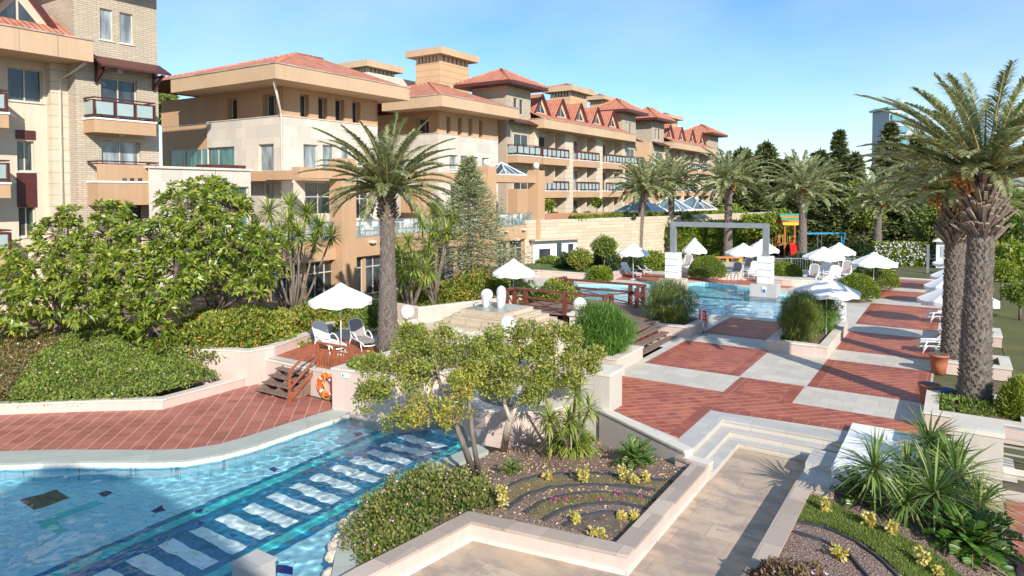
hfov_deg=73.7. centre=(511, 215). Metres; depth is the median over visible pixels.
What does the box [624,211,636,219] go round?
shrub
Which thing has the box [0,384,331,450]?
pool deck
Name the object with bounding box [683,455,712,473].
plaza edge wall
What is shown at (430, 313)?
garden wall
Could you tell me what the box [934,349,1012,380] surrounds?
stone planter
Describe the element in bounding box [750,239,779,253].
parasol
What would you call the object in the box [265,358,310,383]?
terrace wall
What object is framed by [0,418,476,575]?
pool water
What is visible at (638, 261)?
shrub
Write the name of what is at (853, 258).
metal fence
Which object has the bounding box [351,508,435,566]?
shrub
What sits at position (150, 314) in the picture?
broadleaf tree
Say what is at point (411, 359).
palm bed soil
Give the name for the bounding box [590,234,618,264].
tree
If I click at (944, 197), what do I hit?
date palm
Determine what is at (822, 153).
pine tree
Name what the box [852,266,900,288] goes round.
shrub
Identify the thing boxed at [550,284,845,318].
pool water
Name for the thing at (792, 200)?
pine tree
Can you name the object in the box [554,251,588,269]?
shrub
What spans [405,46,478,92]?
roof vent tower
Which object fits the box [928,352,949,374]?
terracotta pot
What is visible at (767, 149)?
pine tree
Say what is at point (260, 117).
stucco block
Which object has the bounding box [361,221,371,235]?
terrace chair
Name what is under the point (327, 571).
edge stone
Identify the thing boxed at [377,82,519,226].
stucco block
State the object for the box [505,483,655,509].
bed edging
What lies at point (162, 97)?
tree
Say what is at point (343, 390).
terrace wall
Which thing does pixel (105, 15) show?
window
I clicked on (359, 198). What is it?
window
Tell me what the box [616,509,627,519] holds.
yellow foliage plant
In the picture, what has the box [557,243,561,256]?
door
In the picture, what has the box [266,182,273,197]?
window
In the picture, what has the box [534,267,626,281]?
garden wall
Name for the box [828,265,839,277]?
sun lounger
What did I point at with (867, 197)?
date palm
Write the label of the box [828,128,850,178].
pine tree
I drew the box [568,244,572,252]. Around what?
door
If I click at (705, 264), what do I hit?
shrub
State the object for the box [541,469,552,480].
yellow foliage plant
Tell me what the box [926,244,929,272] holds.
steel post
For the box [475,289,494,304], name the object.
globe lamp
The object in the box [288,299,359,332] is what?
shrub
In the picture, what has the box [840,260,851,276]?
sun lounger
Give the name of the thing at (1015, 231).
tree
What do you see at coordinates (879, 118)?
distant hotel
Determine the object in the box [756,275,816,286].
stone planter
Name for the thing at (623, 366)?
plaza edge wall
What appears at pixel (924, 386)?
terracotta pot
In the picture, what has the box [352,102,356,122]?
window
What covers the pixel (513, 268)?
parasol
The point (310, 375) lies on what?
timber railing
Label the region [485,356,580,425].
plaza edge wall
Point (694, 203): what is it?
glass pyramid
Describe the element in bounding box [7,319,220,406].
ground cover
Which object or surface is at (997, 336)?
stone planter
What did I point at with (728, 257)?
spring bench
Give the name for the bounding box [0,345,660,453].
ground
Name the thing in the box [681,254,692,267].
sun lounger
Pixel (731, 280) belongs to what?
pool ladder
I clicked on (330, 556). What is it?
edge stone
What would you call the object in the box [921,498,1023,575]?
cycad
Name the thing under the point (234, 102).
window
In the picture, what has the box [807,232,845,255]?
swing frame
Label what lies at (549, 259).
shrub
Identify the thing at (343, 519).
edge stone
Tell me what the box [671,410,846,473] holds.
plaza steps
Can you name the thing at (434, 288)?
yucca tree
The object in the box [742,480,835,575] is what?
garden bed wall
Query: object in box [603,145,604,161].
window
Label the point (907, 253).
hedge
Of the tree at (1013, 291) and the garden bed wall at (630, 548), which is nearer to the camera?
the garden bed wall at (630, 548)
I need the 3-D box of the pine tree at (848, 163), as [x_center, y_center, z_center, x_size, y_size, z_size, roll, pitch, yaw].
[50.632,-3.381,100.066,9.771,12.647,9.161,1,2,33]
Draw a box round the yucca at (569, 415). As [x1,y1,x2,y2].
[525,372,606,454]
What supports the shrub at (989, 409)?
in the stone planter at (930, 404)
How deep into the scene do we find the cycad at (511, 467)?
16.24 m
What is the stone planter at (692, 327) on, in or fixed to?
on the plaza paving
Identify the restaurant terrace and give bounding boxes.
[240,158,552,301]
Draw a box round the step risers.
[693,422,841,479]
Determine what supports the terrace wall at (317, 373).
on the ground at (179, 389)
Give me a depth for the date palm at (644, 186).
62.40 m
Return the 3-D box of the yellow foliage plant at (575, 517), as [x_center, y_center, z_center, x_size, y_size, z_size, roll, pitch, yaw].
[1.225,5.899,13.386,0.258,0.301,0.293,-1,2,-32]
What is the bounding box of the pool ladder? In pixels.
[726,272,737,288]
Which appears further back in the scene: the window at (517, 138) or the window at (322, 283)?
the window at (517, 138)
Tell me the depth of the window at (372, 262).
41.73 m
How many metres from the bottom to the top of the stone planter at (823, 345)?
0.450 m
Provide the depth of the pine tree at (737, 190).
87.07 m
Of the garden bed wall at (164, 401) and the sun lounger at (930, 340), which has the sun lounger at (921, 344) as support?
the sun lounger at (930, 340)
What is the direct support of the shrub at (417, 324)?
on the palm bed soil at (411, 359)
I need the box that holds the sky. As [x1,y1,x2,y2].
[156,0,1023,194]
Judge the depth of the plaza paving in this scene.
24.41 m
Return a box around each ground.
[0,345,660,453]
[268,195,1023,485]
[466,206,793,227]
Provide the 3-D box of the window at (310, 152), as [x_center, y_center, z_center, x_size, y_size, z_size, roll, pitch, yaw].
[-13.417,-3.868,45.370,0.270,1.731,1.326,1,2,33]
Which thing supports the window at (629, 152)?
in the balcony wing at (578, 152)
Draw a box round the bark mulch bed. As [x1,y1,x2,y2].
[373,443,685,541]
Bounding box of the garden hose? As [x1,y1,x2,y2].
[939,387,956,393]
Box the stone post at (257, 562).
[230,549,276,575]
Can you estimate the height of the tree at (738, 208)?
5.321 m
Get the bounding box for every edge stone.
[321,566,332,575]
[325,546,336,562]
[327,537,339,549]
[339,516,348,529]
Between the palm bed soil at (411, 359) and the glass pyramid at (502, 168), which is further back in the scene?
the glass pyramid at (502, 168)
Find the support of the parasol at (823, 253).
on the terracotta panels
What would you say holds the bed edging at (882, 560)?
on the bed soil at (797, 548)
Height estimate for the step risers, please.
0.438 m
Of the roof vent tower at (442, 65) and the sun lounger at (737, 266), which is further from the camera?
the roof vent tower at (442, 65)
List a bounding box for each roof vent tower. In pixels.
[339,59,403,76]
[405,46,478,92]
[542,83,594,107]
[587,94,614,107]
[663,113,683,126]
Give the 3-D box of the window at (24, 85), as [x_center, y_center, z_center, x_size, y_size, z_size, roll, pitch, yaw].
[-23.193,-6.183,32.501,0.290,1.620,1.570,1,2,33]
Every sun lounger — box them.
[311,320,346,353]
[348,318,377,350]
[620,262,641,276]
[636,265,651,274]
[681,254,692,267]
[731,262,741,272]
[742,257,752,270]
[748,261,757,277]
[806,264,819,279]
[819,260,830,275]
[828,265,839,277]
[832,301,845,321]
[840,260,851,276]
[918,335,940,349]
[918,342,939,353]
[926,314,942,322]
[927,310,941,319]
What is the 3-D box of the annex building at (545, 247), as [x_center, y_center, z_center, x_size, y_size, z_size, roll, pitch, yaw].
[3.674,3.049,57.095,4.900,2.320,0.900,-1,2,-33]
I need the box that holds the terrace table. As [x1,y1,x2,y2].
[395,221,407,232]
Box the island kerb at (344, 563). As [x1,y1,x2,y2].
[330,444,488,575]
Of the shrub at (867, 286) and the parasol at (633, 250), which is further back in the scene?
the parasol at (633, 250)
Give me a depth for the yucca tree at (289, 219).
30.86 m
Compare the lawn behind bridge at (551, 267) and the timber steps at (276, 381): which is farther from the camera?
the lawn behind bridge at (551, 267)
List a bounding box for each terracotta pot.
[917,381,941,404]
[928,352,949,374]
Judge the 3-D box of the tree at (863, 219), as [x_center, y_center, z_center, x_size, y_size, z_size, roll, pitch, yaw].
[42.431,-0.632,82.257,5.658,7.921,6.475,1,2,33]
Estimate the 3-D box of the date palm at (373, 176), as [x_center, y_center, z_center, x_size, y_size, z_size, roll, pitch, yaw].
[-4.642,0.588,25.823,6.500,9.062,6.387,1,2,33]
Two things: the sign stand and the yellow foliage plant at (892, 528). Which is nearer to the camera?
the yellow foliage plant at (892, 528)
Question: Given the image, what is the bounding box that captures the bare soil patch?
[567,514,634,538]
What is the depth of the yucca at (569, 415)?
16.71 m
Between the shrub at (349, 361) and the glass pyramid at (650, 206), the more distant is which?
the glass pyramid at (650, 206)
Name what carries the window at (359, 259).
in the restaurant terrace
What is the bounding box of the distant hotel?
[869,98,1023,190]
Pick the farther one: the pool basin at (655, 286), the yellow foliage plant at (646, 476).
the pool basin at (655, 286)
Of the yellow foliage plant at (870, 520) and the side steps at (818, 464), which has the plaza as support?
the side steps at (818, 464)
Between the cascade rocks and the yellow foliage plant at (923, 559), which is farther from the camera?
the cascade rocks
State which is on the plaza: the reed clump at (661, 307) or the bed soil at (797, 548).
the bed soil at (797, 548)
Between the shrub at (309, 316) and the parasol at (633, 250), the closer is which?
the shrub at (309, 316)
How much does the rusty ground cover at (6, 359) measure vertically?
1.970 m
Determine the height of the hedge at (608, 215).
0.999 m
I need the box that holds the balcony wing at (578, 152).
[453,68,727,217]
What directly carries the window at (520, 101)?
in the balcony wing at (578, 152)
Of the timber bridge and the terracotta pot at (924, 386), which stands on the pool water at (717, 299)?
the timber bridge
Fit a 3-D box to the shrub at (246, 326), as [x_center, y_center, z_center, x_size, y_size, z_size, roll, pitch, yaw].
[-11.145,4.392,27.265,6.281,1.873,5.116,-1,2,-30]
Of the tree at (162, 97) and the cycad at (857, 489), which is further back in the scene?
the tree at (162, 97)
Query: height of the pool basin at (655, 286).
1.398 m
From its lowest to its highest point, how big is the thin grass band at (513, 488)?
0.163 m
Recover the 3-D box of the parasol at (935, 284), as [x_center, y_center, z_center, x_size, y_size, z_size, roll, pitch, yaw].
[20.102,3.824,31.171,2.249,2.581,2.249,1,2,33]
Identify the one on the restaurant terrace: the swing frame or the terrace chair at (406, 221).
the terrace chair at (406, 221)
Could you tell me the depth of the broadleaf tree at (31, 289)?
25.41 m
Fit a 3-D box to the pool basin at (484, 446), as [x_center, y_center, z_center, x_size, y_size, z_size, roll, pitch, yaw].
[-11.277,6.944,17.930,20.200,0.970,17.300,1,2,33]
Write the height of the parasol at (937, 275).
2.356 m
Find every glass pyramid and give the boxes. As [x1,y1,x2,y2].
[494,162,527,175]
[613,199,667,213]
[656,197,696,211]
[682,196,717,211]
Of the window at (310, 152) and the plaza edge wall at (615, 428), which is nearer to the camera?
the plaza edge wall at (615, 428)
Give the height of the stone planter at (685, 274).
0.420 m
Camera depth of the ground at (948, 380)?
27.19 m
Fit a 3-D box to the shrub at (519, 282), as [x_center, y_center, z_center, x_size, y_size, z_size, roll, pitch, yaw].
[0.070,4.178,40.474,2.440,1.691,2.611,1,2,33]
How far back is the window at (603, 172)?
85.23 m
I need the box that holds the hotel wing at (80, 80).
[0,0,170,312]
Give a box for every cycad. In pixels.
[498,455,525,476]
[517,280,553,304]
[612,434,657,470]
[829,467,890,512]
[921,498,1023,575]
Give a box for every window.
[7,67,44,104]
[16,141,36,172]
[18,207,36,238]
[99,8,114,42]
[101,77,135,119]
[101,140,138,163]
[118,205,142,251]
[119,12,134,46]
[170,147,233,166]
[232,99,237,118]
[234,187,247,234]
[260,144,273,170]
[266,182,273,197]
[268,95,275,115]
[272,264,301,300]
[300,95,304,116]
[303,144,316,167]
[305,182,329,214]
[306,260,331,297]
[318,98,322,118]
[323,145,332,167]
[335,100,339,120]
[341,147,348,157]
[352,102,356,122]
[356,182,367,218]
[357,257,361,291]
[366,255,379,293]
[396,252,411,288]
[416,250,433,283]
[419,119,428,133]
[437,247,454,280]
[449,156,456,170]
[451,185,467,208]
[457,246,472,273]
[496,241,506,265]
[510,239,521,262]
[513,133,527,154]
[513,169,527,188]
[519,100,522,114]
[539,136,544,156]
[539,248,549,258]
[573,141,576,159]
[573,171,576,190]
[573,200,576,210]
[602,200,604,211]
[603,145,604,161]
[603,172,604,190]
[625,175,633,189]
[626,148,633,163]
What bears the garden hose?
on the stone planter at (930, 404)
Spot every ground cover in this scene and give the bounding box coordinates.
[0,309,91,402]
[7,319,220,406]
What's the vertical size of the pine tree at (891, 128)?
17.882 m
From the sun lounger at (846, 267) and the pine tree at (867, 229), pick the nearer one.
the sun lounger at (846, 267)
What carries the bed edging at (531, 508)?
on the bark mulch bed
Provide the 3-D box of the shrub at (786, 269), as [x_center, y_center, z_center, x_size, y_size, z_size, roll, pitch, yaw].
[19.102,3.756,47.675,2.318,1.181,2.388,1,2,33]
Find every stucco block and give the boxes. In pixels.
[158,52,410,284]
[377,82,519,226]
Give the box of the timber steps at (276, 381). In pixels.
[255,365,310,400]
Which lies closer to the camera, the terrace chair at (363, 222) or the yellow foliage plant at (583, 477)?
the yellow foliage plant at (583, 477)
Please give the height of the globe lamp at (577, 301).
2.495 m
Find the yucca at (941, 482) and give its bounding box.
[828,405,1023,541]
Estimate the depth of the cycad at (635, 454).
16.61 m
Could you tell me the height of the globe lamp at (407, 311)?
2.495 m
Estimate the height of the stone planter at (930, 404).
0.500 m
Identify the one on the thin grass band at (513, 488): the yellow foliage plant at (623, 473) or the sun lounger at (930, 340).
the yellow foliage plant at (623, 473)
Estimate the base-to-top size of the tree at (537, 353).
4.042 m
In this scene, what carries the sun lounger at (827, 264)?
on the plaza paving
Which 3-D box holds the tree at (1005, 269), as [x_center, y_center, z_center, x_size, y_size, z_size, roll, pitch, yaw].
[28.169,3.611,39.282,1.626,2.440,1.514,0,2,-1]
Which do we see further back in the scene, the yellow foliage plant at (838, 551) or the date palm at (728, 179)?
the date palm at (728, 179)
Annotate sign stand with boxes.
[698,309,706,335]
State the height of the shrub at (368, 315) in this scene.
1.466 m
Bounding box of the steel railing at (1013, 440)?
[1003,426,1023,457]
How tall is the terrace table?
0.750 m
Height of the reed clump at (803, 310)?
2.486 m
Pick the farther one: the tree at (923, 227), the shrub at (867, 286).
the tree at (923, 227)
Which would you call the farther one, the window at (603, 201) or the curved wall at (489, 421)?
the window at (603, 201)
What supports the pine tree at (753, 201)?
on the ground at (948, 380)
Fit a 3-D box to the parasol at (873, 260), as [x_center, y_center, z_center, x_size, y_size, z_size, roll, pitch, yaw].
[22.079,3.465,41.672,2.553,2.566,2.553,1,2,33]
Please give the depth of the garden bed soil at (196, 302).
28.17 m
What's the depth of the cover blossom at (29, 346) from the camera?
25.38 m
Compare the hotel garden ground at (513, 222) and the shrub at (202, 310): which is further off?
the hotel garden ground at (513, 222)
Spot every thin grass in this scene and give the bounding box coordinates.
[508,472,674,502]
[526,491,655,517]
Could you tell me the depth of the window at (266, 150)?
44.54 m
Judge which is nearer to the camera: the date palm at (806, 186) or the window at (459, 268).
the window at (459, 268)
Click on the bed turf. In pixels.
(857, 538)
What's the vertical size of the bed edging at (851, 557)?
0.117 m
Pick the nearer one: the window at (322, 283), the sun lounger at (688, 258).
the window at (322, 283)
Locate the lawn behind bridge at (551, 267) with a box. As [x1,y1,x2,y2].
[523,258,621,272]
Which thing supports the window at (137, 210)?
in the hotel wing at (80, 80)
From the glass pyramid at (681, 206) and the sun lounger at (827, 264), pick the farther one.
the glass pyramid at (681, 206)
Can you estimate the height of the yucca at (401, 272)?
4.610 m
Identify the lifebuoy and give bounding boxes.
[316,372,331,398]
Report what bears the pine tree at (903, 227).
on the ground at (948, 380)
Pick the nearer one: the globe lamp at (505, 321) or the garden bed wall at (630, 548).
the garden bed wall at (630, 548)
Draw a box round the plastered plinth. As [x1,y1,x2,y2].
[831,423,951,511]
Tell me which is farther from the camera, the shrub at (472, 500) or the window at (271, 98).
the window at (271, 98)
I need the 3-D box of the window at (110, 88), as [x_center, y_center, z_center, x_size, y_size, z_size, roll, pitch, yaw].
[-20.256,-5.965,35.056,0.070,2.073,1.808,1,2,33]
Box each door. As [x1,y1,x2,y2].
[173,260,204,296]
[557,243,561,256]
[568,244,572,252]
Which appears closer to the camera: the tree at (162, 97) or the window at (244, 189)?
the window at (244, 189)
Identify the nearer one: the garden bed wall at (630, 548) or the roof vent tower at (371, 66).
the garden bed wall at (630, 548)
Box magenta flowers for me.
[550,491,641,501]
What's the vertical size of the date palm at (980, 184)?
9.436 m
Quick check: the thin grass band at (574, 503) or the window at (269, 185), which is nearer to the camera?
the thin grass band at (574, 503)
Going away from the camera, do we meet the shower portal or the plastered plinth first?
the plastered plinth
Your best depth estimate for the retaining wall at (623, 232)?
61.12 m
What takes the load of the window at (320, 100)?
in the stucco block at (260, 117)
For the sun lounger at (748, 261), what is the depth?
53.54 m
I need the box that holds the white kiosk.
[932,237,965,267]
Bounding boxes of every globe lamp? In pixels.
[397,305,421,336]
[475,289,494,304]
[496,316,519,349]
[567,297,586,325]
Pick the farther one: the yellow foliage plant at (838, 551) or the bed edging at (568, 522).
the bed edging at (568, 522)
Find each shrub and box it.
[146,303,314,362]
[172,307,211,330]
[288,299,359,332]
[331,457,495,559]
[346,353,389,370]
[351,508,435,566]
[357,297,378,331]
[397,284,454,305]
[398,322,426,337]
[427,467,511,517]
[437,262,511,302]
[508,278,528,292]
[535,254,559,263]
[538,277,583,300]
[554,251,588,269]
[585,264,613,280]
[588,250,621,268]
[619,256,645,272]
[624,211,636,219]
[636,249,664,270]
[680,210,695,221]
[687,255,727,278]
[743,554,830,575]
[773,261,802,276]
[783,252,819,269]
[838,272,880,299]
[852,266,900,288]
[934,392,996,416]
[992,374,1023,419]
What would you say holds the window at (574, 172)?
in the balcony wing at (578, 152)
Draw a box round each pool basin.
[0,415,485,470]
[539,282,790,345]
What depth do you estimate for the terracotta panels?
22.57 m
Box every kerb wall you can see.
[888,276,933,280]
[1002,467,1023,502]
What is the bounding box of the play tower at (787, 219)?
[770,214,798,257]
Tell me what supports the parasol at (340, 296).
on the terracotta panels
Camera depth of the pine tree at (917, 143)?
109.09 m
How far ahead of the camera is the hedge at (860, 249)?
66.15 m
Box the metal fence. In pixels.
[774,257,855,269]
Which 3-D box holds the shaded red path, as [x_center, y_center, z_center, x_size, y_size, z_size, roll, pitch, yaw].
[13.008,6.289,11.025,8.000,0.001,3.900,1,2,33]
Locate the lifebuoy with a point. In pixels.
(321, 377)
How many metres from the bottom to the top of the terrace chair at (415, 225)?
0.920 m
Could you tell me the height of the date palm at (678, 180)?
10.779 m
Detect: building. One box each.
[145,164,252,298]
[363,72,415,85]
[529,237,581,262]
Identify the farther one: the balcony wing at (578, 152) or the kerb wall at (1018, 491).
the balcony wing at (578, 152)
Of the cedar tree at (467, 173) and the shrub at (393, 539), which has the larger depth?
the cedar tree at (467, 173)
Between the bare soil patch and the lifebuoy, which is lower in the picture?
the bare soil patch
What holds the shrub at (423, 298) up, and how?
on the plaza paving
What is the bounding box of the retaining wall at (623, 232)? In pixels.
[521,212,775,263]
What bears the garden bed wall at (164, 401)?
on the ground at (179, 389)
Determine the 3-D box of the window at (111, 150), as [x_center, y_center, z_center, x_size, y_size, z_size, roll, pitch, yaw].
[-20.237,-2.938,35.190,0.070,1.780,1.950,1,2,33]
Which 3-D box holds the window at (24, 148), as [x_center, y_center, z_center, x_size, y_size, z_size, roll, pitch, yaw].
[-23.228,-2.811,32.564,0.290,1.520,0.840,1,2,33]
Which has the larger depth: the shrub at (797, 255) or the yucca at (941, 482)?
the shrub at (797, 255)
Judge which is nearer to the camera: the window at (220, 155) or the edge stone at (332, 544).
the edge stone at (332, 544)
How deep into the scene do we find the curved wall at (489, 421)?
19.12 m
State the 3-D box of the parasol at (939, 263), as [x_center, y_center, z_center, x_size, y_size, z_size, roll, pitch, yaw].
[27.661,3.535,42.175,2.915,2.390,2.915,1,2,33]
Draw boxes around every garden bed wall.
[0,376,244,414]
[342,455,708,575]
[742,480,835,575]
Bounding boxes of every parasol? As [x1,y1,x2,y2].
[308,282,371,355]
[492,258,534,286]
[618,243,648,279]
[682,237,706,258]
[725,243,761,279]
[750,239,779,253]
[793,276,860,333]
[802,246,844,276]
[828,242,855,277]
[850,252,897,279]
[917,288,999,308]
[924,276,943,290]
[930,269,943,279]
[932,259,943,266]
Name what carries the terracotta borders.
on the plaza paving
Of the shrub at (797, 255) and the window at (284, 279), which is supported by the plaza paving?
the shrub at (797, 255)
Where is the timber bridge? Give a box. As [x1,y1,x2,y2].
[505,276,684,354]
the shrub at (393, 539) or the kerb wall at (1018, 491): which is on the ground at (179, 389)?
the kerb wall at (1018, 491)
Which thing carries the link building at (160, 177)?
on the ground at (948, 380)
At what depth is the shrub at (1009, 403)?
17.62 m
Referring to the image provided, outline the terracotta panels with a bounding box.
[277,272,932,437]
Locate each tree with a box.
[0,203,122,340]
[58,198,206,348]
[145,174,291,310]
[158,93,180,124]
[165,168,255,307]
[242,188,343,310]
[349,317,499,476]
[396,154,555,284]
[397,197,465,304]
[463,315,607,451]
[545,198,556,212]
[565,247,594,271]
[590,196,602,211]
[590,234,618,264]
[711,145,793,239]
[713,203,754,235]
[736,181,797,242]
[739,207,796,243]
[752,138,792,207]
[767,155,815,234]
[792,180,870,243]
[793,147,844,236]
[808,170,900,243]
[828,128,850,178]
[838,151,870,183]
[840,178,886,243]
[867,121,913,225]
[868,178,931,242]
[896,133,937,182]
[908,203,939,241]
[966,237,1023,281]
[993,258,1019,299]
[994,187,1023,242]
[998,277,1023,319]
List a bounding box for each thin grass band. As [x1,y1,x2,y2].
[506,474,671,503]
[528,493,654,518]
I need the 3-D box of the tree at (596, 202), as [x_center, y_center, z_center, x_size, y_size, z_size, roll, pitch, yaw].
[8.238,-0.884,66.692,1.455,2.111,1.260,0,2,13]
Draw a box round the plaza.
[410,449,1016,575]
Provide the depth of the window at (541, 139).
72.35 m
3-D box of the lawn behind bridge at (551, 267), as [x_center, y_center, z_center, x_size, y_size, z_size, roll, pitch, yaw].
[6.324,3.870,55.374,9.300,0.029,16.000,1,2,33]
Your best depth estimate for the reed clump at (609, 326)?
24.38 m
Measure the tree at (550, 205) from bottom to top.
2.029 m
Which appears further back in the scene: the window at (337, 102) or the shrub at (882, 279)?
the window at (337, 102)
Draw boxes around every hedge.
[568,209,739,219]
[664,218,749,257]
[769,242,869,255]
[869,240,935,266]
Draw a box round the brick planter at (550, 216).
[521,212,610,220]
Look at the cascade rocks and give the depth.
25.92 m
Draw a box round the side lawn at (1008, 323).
[992,280,1023,378]
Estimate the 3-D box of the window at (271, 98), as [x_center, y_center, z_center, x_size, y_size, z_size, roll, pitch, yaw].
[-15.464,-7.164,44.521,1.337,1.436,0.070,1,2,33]
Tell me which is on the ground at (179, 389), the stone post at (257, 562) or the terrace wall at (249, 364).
the terrace wall at (249, 364)
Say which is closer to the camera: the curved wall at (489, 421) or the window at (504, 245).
the curved wall at (489, 421)
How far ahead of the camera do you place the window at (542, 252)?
56.49 m
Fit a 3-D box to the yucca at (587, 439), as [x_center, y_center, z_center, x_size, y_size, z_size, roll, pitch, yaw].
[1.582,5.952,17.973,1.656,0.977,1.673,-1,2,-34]
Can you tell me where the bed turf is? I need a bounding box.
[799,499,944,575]
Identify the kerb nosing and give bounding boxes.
[0,413,351,469]
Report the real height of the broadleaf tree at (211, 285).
7.372 m
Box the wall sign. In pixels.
[341,373,347,377]
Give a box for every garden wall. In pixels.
[358,294,522,322]
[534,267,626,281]
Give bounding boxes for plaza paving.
[270,258,1017,482]
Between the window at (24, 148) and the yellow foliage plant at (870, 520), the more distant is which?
the window at (24, 148)
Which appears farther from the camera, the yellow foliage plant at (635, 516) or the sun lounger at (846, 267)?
the sun lounger at (846, 267)
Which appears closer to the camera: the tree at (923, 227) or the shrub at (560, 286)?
the shrub at (560, 286)
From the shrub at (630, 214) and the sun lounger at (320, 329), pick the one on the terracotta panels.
the sun lounger at (320, 329)
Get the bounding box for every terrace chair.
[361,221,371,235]
[372,221,377,234]
[404,219,409,231]
[411,219,420,231]
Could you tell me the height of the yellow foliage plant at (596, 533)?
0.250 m
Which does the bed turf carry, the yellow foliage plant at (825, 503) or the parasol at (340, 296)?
the yellow foliage plant at (825, 503)
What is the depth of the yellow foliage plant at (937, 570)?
11.41 m
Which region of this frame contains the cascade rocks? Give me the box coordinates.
[445,326,585,401]
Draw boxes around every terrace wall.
[162,321,335,385]
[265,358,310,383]
[309,366,331,399]
[331,350,474,424]
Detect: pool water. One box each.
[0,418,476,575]
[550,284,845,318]
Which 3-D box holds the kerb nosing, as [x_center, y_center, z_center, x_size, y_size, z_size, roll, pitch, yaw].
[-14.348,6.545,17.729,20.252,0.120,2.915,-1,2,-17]
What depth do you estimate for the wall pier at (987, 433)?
14.91 m
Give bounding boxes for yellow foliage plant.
[495,484,508,508]
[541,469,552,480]
[566,509,581,524]
[576,462,589,482]
[586,525,607,538]
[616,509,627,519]
[617,463,629,480]
[627,473,640,484]
[629,509,640,521]
[641,468,650,481]
[817,494,832,512]
[829,542,849,562]
[860,510,876,528]
[885,519,899,535]
[912,545,931,567]
[930,564,944,575]
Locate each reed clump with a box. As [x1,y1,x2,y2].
[571,297,641,355]
[639,276,702,323]
[775,285,825,342]
[790,283,845,333]
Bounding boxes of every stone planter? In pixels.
[571,339,643,366]
[639,316,708,337]
[681,269,743,279]
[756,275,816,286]
[766,321,847,357]
[923,389,1023,445]
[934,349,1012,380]
[939,323,1002,347]
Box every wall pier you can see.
[581,364,622,442]
[951,415,1004,502]
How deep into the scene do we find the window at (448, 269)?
47.91 m
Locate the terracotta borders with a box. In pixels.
[645,280,940,436]
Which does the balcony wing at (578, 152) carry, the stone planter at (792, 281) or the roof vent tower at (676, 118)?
the roof vent tower at (676, 118)
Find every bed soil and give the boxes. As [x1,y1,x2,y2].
[0,286,289,396]
[389,337,470,370]
[776,486,991,575]
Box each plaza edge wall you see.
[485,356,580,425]
[598,409,693,462]
[612,364,624,374]
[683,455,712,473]
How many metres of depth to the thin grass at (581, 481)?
15.45 m
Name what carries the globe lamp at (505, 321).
on the plaza paving
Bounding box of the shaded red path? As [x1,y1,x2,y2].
[1005,499,1023,575]
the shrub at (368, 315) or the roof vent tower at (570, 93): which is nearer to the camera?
the shrub at (368, 315)
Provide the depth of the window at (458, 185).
58.77 m
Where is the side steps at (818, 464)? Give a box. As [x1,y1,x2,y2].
[798,449,837,486]
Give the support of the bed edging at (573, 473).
on the bark mulch bed
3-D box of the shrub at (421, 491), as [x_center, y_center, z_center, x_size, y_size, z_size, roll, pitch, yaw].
[-1.904,5.968,14.555,2.781,1.409,4.086,1,2,33]
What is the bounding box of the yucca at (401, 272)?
[377,226,445,305]
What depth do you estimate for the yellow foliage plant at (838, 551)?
11.90 m
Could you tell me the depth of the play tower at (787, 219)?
64.17 m
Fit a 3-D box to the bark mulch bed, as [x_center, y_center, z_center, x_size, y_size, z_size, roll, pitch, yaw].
[0.095,6.252,14.699,5.546,0.599,10.050,1,2,33]
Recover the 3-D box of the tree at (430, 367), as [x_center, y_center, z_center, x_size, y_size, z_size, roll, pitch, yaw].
[-2.030,4.358,15.818,2.941,3.810,2.936,1,2,33]
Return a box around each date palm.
[295,111,464,350]
[608,153,681,248]
[647,146,708,221]
[680,146,780,260]
[756,149,850,254]
[833,164,923,240]
[850,59,1023,408]
[855,105,1023,359]
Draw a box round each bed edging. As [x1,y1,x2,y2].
[504,472,671,487]
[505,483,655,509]
[524,490,655,513]
[542,501,643,521]
[562,510,630,526]
[794,530,869,575]
[796,520,899,575]
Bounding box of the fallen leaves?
[378,442,684,539]
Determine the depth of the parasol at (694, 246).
50.66 m
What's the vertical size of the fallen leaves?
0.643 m
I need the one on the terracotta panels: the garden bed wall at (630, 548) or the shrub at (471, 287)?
the shrub at (471, 287)
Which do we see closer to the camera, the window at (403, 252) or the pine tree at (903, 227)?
the window at (403, 252)
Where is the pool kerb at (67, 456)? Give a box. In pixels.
[0,410,350,464]
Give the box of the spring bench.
[714,256,741,261]
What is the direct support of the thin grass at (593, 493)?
on the bark mulch bed
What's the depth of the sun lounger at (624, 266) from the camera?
50.35 m
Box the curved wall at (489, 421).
[464,393,568,449]
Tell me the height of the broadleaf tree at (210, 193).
6.956 m
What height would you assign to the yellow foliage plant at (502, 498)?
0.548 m
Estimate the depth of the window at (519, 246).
55.51 m
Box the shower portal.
[658,222,780,297]
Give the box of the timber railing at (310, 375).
[288,341,352,401]
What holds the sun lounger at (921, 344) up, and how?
on the plaza paving
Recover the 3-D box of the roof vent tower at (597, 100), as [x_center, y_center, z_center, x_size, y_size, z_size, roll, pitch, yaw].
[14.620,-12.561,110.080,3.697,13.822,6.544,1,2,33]
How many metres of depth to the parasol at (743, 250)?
47.52 m
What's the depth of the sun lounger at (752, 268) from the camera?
50.44 m
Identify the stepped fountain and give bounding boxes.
[426,285,569,339]
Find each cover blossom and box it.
[0,320,63,375]
[33,321,187,393]

